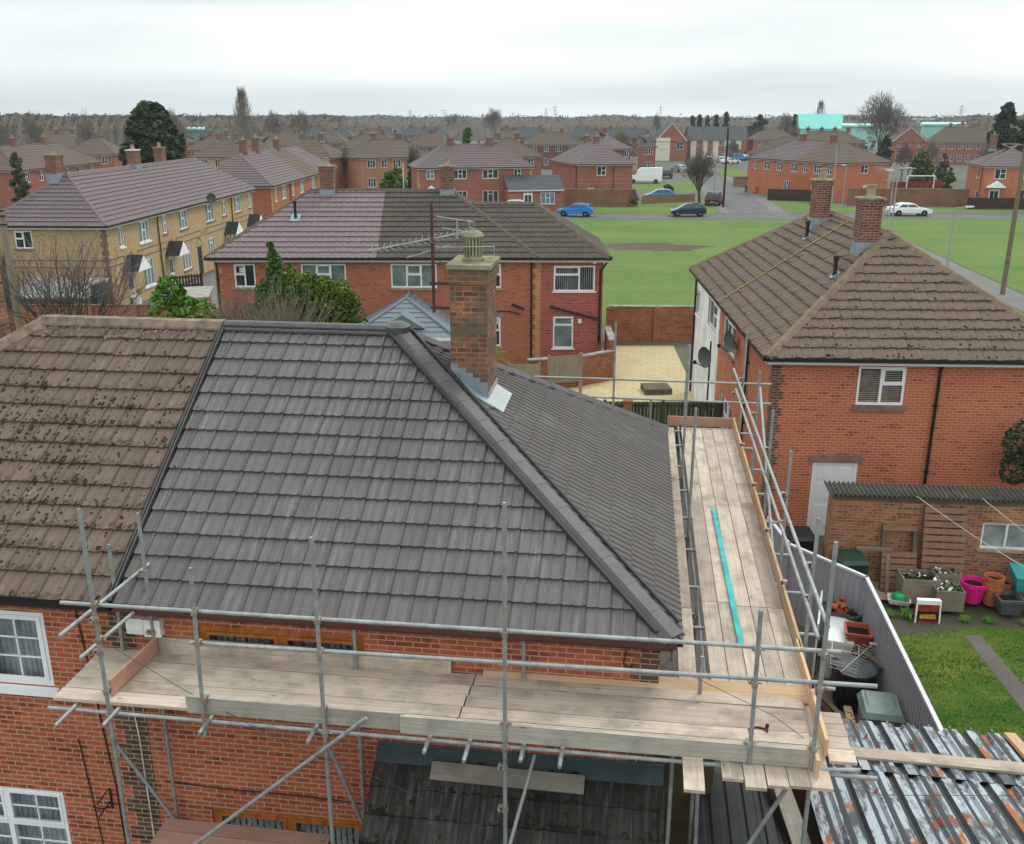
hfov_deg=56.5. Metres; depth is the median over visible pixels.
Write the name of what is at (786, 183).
window
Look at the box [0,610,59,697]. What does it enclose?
window
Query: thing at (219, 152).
semi detached house
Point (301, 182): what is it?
window
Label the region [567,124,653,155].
terraced house
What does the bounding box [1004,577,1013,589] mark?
plant pot
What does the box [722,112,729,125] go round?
conifer tree
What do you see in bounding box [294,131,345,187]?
semi detached house
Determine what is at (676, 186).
grass verge
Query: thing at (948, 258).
street lamp
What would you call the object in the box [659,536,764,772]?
side path
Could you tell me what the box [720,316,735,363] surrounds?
window
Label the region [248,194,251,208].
window
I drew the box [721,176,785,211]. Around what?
footpath
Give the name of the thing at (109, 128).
woodland
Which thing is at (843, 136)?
terraced house
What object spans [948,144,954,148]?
window
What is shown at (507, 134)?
semi detached house
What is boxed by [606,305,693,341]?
garden wall
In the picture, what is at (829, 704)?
plank
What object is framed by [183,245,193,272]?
window
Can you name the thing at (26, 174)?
window
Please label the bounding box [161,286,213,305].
garden store
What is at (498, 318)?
window
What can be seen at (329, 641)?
window
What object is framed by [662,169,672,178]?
parked car
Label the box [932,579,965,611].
wooden planter
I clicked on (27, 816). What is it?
window
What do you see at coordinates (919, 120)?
industrial shed
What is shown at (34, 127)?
bare tree
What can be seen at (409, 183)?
bush
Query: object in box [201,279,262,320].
bare shrub
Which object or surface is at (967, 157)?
window
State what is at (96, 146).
semi detached house
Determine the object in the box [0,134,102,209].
semi detached house
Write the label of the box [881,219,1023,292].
grass field
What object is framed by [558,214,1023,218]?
road
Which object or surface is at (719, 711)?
scaffold
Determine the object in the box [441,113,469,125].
bare tree
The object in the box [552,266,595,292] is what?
window
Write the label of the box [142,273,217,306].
front paving
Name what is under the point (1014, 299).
footpath
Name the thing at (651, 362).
patio
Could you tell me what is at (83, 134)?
bare tree
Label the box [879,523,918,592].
pallet
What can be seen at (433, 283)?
television aerial
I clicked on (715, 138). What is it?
terraced house
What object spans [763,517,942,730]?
garden fence
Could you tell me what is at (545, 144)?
semi detached house
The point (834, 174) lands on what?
telegraph pole
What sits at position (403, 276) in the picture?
window
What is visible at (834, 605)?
flowerpot
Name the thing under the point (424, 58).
sky
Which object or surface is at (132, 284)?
door
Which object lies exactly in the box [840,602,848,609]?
flowerpot
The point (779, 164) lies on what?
window
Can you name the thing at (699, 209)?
parked car
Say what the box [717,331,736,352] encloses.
satellite dish
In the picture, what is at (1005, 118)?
evergreen tree
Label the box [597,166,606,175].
window
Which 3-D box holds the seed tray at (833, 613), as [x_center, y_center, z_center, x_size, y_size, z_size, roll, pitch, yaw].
[6.813,3.950,20.048,0.540,0.080,0.440,6,19,19]
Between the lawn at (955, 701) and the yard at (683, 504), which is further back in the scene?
the yard at (683, 504)
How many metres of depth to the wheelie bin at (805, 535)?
23.32 m
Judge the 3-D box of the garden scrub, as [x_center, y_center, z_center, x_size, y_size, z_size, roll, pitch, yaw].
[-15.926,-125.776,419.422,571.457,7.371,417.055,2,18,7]
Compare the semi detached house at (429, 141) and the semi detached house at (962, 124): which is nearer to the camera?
the semi detached house at (429, 141)
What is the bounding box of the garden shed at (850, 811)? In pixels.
[694,718,1023,843]
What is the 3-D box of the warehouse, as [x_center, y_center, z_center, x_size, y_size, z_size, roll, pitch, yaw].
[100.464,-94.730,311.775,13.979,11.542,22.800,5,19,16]
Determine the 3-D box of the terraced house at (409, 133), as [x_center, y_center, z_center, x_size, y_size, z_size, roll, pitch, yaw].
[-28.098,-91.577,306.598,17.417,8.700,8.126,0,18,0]
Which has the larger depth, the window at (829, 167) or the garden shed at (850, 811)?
the window at (829, 167)
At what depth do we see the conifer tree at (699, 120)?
327.70 m
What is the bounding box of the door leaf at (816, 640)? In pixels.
[811,590,822,677]
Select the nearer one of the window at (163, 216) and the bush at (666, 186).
the window at (163, 216)
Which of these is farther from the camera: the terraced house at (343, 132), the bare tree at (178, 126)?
the terraced house at (343, 132)
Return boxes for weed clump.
[886,608,897,616]
[897,605,916,618]
[957,614,971,622]
[981,615,996,623]
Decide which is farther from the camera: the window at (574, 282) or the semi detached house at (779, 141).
the semi detached house at (779, 141)
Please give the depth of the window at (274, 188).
85.29 m
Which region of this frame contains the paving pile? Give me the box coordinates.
[640,383,671,394]
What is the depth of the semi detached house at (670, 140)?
241.32 m
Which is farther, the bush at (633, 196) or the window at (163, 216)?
the bush at (633, 196)
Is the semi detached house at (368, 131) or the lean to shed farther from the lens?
the semi detached house at (368, 131)
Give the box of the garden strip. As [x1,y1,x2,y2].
[817,543,1023,635]
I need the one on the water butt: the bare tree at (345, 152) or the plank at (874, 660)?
the plank at (874, 660)
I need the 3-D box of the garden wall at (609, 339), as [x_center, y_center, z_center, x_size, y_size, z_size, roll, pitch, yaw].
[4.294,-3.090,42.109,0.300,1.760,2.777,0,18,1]
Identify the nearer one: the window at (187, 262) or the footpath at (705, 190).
the window at (187, 262)
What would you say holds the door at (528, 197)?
in the semi detached house at (489, 171)
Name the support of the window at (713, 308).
in the semi detached house at (877, 353)
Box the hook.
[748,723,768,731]
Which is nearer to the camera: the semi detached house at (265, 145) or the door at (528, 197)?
the door at (528, 197)
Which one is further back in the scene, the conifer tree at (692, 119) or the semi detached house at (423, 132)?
the conifer tree at (692, 119)
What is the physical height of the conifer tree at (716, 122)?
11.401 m
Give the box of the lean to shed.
[10,277,108,303]
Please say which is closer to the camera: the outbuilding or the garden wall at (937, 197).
the outbuilding
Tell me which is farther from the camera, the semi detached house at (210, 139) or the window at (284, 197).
the semi detached house at (210, 139)
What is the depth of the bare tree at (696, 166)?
120.64 m
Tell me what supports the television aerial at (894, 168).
attached to the semi detached house at (877, 353)
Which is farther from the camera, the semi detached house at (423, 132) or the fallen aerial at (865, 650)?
the semi detached house at (423, 132)
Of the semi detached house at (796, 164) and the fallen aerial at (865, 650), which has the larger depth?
the semi detached house at (796, 164)
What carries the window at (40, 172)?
in the semi detached house at (33, 167)
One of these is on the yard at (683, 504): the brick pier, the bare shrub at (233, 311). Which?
the brick pier
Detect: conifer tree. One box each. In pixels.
[248,241,368,323]
[462,127,472,143]
[689,115,695,125]
[696,114,702,125]
[704,115,710,125]
[712,114,719,125]
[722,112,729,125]
[791,114,797,135]
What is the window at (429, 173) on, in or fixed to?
in the semi detached house at (489, 171)
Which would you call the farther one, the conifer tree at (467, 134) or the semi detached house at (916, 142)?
the semi detached house at (916, 142)
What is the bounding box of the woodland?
[0,111,1023,146]
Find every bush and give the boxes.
[146,274,231,319]
[379,166,407,187]
[406,158,412,187]
[629,189,638,206]
[663,184,674,191]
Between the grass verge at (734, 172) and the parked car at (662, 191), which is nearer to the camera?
the parked car at (662, 191)
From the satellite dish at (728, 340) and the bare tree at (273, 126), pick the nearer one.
the satellite dish at (728, 340)
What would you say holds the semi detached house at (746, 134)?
on the ground at (960, 171)
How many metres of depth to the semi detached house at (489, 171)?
113.96 m
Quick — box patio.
[569,346,698,435]
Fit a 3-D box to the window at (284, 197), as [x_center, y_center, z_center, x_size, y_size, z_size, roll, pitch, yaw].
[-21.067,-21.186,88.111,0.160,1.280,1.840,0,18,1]
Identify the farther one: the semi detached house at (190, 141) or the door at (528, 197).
the semi detached house at (190, 141)
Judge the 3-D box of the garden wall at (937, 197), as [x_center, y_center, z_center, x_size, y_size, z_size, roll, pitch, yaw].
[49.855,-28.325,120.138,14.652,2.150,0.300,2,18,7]
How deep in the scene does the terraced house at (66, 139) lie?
186.19 m
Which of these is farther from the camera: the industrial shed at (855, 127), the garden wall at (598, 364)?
the industrial shed at (855, 127)
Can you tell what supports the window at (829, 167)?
in the semi detached house at (796, 164)
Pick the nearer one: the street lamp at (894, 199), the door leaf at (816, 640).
the door leaf at (816, 640)
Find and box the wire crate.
[830,641,858,686]
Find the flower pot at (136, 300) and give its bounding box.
[131,295,141,303]
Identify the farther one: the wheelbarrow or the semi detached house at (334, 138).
the semi detached house at (334, 138)
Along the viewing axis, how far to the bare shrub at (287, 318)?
33.76 m
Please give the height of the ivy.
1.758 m
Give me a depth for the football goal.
136.39 m
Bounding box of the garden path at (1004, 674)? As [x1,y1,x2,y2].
[965,634,1023,710]
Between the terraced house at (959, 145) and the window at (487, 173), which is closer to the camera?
the window at (487, 173)
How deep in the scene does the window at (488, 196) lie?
114.76 m
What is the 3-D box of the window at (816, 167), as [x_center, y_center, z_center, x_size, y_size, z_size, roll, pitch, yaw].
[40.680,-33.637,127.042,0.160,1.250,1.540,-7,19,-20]
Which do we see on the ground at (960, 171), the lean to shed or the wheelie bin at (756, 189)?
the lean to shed
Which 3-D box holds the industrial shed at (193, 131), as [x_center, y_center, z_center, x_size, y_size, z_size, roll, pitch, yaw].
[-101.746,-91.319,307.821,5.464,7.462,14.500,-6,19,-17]
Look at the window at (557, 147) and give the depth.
204.54 m
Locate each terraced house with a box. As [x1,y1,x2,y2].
[0,142,262,303]
[17,127,82,147]
[198,124,257,140]
[215,134,337,217]
[247,127,305,147]
[279,123,356,139]
[400,123,451,142]
[491,123,549,140]
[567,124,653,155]
[684,126,746,159]
[806,126,866,149]
[924,122,986,164]
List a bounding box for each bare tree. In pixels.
[0,118,14,144]
[0,243,20,332]
[24,110,43,142]
[73,109,102,145]
[169,107,190,146]
[262,108,281,131]
[287,110,312,135]
[341,143,348,177]
[405,140,421,165]
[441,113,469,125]
[482,109,501,134]
[612,129,630,143]
[652,114,662,131]
[682,149,715,203]
[722,142,741,160]
[748,129,758,136]
[776,112,797,132]
[788,126,800,136]
[854,90,912,152]
[894,141,915,173]
[925,139,940,163]
[934,153,949,181]
[976,144,992,156]
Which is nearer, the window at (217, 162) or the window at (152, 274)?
the window at (152, 274)
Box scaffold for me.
[47,321,1021,843]
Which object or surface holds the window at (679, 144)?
in the semi detached house at (670, 140)
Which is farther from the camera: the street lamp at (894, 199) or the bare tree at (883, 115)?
the bare tree at (883, 115)
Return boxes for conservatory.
[360,291,450,344]
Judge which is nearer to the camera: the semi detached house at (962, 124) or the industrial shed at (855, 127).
the semi detached house at (962, 124)
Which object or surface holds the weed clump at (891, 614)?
on the garden strip
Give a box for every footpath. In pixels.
[695,179,728,212]
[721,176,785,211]
[911,243,1023,311]
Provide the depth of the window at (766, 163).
137.00 m
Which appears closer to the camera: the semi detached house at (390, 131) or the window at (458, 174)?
the window at (458, 174)
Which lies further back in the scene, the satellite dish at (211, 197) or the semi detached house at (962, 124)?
the semi detached house at (962, 124)
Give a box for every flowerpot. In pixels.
[832,603,837,609]
[839,595,844,601]
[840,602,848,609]
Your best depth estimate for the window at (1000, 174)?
116.06 m
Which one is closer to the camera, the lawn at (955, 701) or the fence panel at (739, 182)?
the lawn at (955, 701)
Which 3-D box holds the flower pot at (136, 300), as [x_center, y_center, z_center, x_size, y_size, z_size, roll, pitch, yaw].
[-22.363,-7.261,56.848,0.636,0.500,0.626,2,18,7]
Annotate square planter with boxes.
[844,621,873,648]
[993,590,1023,614]
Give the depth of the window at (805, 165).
129.25 m
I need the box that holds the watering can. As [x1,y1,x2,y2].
[891,591,905,601]
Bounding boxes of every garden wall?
[8,304,179,331]
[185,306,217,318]
[527,350,613,387]
[565,189,632,206]
[604,326,613,349]
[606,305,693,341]
[847,188,969,206]
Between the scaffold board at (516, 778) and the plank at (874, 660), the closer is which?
the scaffold board at (516, 778)
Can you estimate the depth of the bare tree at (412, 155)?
133.86 m
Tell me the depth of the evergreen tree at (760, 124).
304.65 m
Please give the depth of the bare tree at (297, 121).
251.64 m
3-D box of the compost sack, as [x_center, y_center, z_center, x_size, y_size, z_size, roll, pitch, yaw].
[9.286,4.199,21.320,0.550,0.560,0.205,2,18,5]
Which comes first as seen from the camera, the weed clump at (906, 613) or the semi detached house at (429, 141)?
the weed clump at (906, 613)
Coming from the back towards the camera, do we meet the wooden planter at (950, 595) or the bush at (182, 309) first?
the bush at (182, 309)
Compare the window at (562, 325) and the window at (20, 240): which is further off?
the window at (20, 240)
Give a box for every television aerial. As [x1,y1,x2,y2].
[368,202,494,311]
[874,164,916,218]
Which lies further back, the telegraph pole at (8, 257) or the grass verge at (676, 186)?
the grass verge at (676, 186)
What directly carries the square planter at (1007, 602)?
on the garden strip
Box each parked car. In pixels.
[506,199,524,201]
[557,203,593,216]
[644,188,674,195]
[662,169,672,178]
[669,202,706,216]
[670,165,687,171]
[705,191,722,205]
[716,156,724,162]
[720,158,740,163]
[730,154,746,160]
[885,202,932,215]
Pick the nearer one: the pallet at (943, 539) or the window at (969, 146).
the pallet at (943, 539)
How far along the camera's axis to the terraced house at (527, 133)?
286.20 m
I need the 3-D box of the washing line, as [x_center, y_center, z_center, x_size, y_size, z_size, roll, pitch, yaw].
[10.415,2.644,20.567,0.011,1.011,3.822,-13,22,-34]
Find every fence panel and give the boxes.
[508,362,540,375]
[547,353,582,392]
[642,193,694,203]
[733,178,747,187]
[767,188,810,200]
[966,197,1023,208]
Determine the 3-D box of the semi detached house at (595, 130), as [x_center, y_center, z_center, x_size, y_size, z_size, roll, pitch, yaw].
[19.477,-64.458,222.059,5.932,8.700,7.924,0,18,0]
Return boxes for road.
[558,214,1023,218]
[690,160,800,215]
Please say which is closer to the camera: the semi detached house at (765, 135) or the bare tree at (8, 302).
the bare tree at (8, 302)
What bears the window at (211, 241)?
in the terraced house at (170, 214)
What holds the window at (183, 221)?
in the terraced house at (170, 214)
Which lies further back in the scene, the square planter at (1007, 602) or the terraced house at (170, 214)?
the terraced house at (170, 214)
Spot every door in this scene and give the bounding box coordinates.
[90,281,108,303]
[128,272,135,303]
[168,256,175,283]
[524,193,532,201]
[806,462,857,535]
[988,189,999,202]
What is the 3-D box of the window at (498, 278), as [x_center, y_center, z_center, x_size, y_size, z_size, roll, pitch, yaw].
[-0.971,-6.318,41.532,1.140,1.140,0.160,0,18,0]
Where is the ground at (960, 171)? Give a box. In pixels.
[142,117,1023,636]
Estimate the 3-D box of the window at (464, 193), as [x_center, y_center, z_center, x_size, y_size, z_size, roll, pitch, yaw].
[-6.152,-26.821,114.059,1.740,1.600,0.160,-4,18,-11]
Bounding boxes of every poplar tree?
[230,85,258,139]
[814,100,826,113]
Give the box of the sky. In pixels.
[0,0,1023,116]
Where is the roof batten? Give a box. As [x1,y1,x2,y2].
[711,508,743,643]
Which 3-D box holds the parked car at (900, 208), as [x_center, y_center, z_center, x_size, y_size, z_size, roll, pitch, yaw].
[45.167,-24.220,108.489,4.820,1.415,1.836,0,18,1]
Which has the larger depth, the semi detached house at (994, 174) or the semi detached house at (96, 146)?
the semi detached house at (96, 146)
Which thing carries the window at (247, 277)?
in the semi detached house at (549, 283)
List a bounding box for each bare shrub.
[0,219,157,326]
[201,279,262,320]
[203,273,345,322]
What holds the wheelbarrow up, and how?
on the garden strip
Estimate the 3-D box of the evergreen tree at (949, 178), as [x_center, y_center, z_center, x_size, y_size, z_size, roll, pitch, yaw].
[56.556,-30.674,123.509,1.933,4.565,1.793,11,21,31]
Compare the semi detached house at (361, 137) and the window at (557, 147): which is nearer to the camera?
the semi detached house at (361, 137)
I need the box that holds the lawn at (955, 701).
[898,627,1023,737]
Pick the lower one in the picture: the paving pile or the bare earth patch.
the paving pile
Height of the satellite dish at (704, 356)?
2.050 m
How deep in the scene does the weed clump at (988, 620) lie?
21.31 m
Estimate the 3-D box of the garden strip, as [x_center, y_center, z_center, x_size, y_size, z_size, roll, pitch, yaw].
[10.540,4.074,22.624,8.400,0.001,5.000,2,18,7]
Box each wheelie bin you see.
[753,186,758,192]
[785,526,814,551]
[837,549,870,574]
[857,690,906,726]
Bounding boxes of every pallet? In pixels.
[871,582,911,604]
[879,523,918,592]
[920,505,967,575]
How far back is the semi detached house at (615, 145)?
180.01 m
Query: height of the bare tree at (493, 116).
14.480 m
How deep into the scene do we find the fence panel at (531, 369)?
37.80 m
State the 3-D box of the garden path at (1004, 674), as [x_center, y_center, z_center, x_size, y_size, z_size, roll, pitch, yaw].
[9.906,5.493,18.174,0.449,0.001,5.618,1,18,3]
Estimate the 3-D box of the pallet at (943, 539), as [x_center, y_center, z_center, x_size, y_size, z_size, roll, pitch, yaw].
[10.040,3.019,22.215,0.950,2.118,0.576,2,18,6]
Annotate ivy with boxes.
[998,419,1023,485]
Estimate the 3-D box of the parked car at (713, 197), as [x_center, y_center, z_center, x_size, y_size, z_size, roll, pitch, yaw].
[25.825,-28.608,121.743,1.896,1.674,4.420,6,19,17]
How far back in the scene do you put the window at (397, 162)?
141.71 m
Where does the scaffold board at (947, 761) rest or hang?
on the garden shed at (850, 811)
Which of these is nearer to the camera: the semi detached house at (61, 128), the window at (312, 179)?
the window at (312, 179)
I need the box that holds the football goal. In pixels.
[890,175,945,188]
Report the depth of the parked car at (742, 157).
241.22 m
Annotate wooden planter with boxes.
[894,567,940,603]
[929,564,961,584]
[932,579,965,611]
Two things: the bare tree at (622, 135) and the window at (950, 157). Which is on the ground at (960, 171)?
the bare tree at (622, 135)
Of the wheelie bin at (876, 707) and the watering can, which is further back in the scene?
the watering can
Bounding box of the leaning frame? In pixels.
[856,546,892,593]
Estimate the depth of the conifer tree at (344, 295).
35.26 m
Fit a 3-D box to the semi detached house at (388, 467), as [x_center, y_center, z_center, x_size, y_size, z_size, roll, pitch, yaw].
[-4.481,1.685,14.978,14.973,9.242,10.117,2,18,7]
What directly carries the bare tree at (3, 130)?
on the ground at (960, 171)
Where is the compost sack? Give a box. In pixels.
[912,598,941,623]
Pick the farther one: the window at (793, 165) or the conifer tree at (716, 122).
the conifer tree at (716, 122)
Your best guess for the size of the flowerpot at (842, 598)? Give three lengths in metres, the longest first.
0.159 x 0.157 x 0.130 m
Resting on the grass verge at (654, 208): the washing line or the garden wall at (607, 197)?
the garden wall at (607, 197)
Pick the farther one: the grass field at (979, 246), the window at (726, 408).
the grass field at (979, 246)
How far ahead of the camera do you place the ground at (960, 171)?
118.39 m
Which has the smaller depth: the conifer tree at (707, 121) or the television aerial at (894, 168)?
the television aerial at (894, 168)
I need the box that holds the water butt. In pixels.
[831,656,877,714]
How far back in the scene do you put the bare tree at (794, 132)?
257.44 m
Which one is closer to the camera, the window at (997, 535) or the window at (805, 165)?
the window at (997, 535)
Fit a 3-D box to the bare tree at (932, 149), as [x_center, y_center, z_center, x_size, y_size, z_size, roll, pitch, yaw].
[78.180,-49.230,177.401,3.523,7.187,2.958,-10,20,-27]
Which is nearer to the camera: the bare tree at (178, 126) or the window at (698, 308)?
the window at (698, 308)
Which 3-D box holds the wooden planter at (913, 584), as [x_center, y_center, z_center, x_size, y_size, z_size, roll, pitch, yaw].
[9.369,3.757,22.034,0.820,0.714,0.567,2,18,6]
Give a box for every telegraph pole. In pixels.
[0,208,22,329]
[700,128,703,176]
[722,128,728,206]
[831,143,837,206]
[1000,146,1023,294]
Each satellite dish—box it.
[206,193,215,203]
[693,341,711,410]
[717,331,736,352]
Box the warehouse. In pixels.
[798,114,843,133]
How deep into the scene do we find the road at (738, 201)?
128.10 m
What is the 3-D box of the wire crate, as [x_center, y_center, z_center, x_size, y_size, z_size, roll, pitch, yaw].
[6.560,4.834,18.884,0.514,0.858,0.336,6,19,19]
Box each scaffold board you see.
[429,761,584,794]
[773,787,810,843]
[851,746,1023,774]
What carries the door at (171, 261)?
in the terraced house at (170, 214)
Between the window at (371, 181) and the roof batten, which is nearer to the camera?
the roof batten
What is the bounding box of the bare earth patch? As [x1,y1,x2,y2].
[603,242,715,250]
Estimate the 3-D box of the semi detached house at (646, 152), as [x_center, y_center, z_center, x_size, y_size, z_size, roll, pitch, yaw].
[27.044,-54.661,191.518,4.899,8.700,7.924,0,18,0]
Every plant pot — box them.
[843,608,861,621]
[960,575,986,604]
[982,571,1004,606]
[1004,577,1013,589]
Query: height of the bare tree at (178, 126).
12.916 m
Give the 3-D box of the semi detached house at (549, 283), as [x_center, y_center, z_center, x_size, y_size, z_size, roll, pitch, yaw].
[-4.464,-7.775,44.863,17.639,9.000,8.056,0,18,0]
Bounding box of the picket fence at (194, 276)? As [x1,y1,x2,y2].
[159,272,202,286]
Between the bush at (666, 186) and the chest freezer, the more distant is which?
the bush at (666, 186)
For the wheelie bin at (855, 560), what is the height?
1.086 m
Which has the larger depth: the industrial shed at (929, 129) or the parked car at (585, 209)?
the industrial shed at (929, 129)
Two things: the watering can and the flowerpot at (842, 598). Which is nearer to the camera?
the flowerpot at (842, 598)
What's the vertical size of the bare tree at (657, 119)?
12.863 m
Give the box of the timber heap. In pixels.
[843,705,855,722]
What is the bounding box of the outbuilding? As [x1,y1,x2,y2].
[822,480,1023,581]
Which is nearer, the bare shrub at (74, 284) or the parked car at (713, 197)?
the bare shrub at (74, 284)
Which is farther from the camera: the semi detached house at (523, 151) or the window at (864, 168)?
the semi detached house at (523, 151)
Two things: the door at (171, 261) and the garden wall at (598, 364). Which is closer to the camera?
the garden wall at (598, 364)
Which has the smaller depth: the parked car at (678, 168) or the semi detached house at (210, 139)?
the semi detached house at (210, 139)
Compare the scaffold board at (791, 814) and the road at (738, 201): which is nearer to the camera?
the scaffold board at (791, 814)
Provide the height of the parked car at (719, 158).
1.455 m
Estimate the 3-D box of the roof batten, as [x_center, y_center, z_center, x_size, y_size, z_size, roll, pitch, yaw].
[3.288,2.233,14.694,0.075,0.035,4.550,2,18,7]
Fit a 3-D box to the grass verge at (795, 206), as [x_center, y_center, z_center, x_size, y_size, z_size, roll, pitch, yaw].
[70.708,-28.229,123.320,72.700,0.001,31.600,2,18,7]
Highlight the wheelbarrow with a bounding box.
[1009,563,1023,610]
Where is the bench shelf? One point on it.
(869, 651)
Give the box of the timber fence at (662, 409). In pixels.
[603,399,722,450]
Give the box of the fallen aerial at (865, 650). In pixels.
[830,642,876,677]
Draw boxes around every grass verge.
[594,201,717,213]
[632,182,702,192]
[716,169,747,175]
[761,194,1023,211]
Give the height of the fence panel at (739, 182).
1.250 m
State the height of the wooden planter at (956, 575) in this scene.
0.758 m
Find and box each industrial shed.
[187,127,204,142]
[840,123,892,146]
[912,119,933,122]
[920,122,965,138]
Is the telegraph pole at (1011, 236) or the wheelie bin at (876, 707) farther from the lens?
the telegraph pole at (1011, 236)
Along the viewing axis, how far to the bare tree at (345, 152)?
142.24 m
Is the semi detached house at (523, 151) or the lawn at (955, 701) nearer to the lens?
the lawn at (955, 701)
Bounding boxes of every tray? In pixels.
[823,601,849,617]
[887,593,910,606]
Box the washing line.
[917,496,1023,566]
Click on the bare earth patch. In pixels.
(664, 246)
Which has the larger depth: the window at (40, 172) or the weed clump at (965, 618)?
the window at (40, 172)
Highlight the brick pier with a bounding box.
[623,399,632,411]
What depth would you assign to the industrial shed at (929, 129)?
370.52 m
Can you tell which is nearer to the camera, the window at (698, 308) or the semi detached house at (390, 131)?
the window at (698, 308)
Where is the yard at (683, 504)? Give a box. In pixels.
[677,455,733,535]
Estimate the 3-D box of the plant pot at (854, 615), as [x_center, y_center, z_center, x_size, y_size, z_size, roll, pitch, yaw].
[7.084,4.084,19.842,0.382,0.260,0.376,2,18,7]
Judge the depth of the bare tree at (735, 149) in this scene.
215.75 m
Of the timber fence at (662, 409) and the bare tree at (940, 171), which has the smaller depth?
the timber fence at (662, 409)
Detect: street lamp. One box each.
[707,156,716,204]
[842,165,846,203]
[886,170,898,230]
[946,206,974,265]
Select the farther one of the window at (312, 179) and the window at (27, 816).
the window at (312, 179)
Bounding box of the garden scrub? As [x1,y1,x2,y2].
[394,130,875,157]
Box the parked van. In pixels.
[632,167,662,182]
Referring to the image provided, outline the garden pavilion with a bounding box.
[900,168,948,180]
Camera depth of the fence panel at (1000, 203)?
116.00 m
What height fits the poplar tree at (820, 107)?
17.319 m
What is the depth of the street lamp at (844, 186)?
122.31 m
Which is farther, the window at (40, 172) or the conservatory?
the window at (40, 172)
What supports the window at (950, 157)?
in the terraced house at (959, 145)
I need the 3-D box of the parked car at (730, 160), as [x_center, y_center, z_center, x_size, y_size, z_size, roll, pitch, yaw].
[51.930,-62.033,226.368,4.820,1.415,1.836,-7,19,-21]
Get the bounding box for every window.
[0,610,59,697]
[0,786,71,843]
[14,231,34,250]
[23,172,31,182]
[39,171,44,181]
[102,157,108,164]
[118,227,126,249]
[138,220,151,244]
[144,257,156,288]
[161,215,168,235]
[178,209,189,231]
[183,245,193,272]
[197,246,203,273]
[199,625,363,650]
[205,204,215,223]
[208,236,215,251]
[212,807,361,843]
[215,159,219,166]
[222,200,227,216]
[233,264,255,289]
[234,196,241,213]
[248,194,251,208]
[274,188,278,202]
[282,185,287,200]
[300,180,303,193]
[301,264,345,281]
[311,177,314,187]
[367,160,375,168]
[368,178,376,187]
[381,160,386,168]
[390,264,438,289]
[393,159,401,167]
[426,170,434,179]
[454,170,467,179]
[457,191,466,196]
[483,169,498,178]
[483,190,497,201]
[496,264,502,289]
[497,317,501,348]
[514,169,520,174]
[541,192,554,204]
[551,316,574,349]
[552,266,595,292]
[556,146,561,151]
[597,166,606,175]
[644,149,650,154]
[676,142,682,149]
[695,291,700,319]
[706,298,716,337]
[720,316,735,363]
[721,392,730,428]
[763,161,769,169]
[776,162,782,171]
[784,181,789,188]
[790,163,796,172]
[802,164,807,173]
[813,164,820,174]
[827,165,831,175]
[852,366,906,411]
[861,165,867,173]
[947,155,953,161]
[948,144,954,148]
[956,155,961,161]
[964,155,971,161]
[966,144,972,149]
[976,523,1023,553]
[993,169,1006,179]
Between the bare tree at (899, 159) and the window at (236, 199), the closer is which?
the window at (236, 199)
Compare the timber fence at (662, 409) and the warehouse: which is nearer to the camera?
the timber fence at (662, 409)
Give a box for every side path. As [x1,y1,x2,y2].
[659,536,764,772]
[786,619,857,722]
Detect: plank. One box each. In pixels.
[815,690,847,718]
[857,648,884,670]
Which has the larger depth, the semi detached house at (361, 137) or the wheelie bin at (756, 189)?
the semi detached house at (361, 137)
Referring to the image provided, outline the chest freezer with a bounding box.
[824,616,854,677]
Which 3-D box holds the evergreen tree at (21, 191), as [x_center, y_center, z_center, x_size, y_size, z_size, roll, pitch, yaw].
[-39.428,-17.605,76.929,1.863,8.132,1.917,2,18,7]
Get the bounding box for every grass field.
[569,220,1023,325]
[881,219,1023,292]
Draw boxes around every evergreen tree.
[7,152,31,202]
[117,100,188,165]
[746,114,768,133]
[876,134,893,166]
[908,150,935,181]
[942,167,956,188]
[986,101,1019,153]
[1009,116,1023,151]
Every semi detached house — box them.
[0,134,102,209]
[0,229,714,843]
[41,126,83,140]
[72,130,121,168]
[184,137,195,153]
[185,128,249,157]
[189,131,251,166]
[203,158,612,365]
[250,129,272,149]
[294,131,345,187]
[315,126,348,147]
[337,128,390,150]
[344,131,427,187]
[365,124,394,137]
[365,125,393,137]
[408,134,563,210]
[409,125,445,142]
[410,127,454,151]
[493,125,524,142]
[495,131,543,174]
[524,126,580,168]
[549,133,635,200]
[582,126,598,142]
[592,125,632,159]
[635,127,659,169]
[650,123,688,160]
[689,168,1023,535]
[733,125,747,150]
[746,125,791,154]
[746,132,893,201]
[746,136,799,179]
[878,122,926,161]
[953,120,970,126]
[965,131,1023,202]
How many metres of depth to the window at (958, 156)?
222.16 m
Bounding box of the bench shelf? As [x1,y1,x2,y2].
[851,645,871,660]

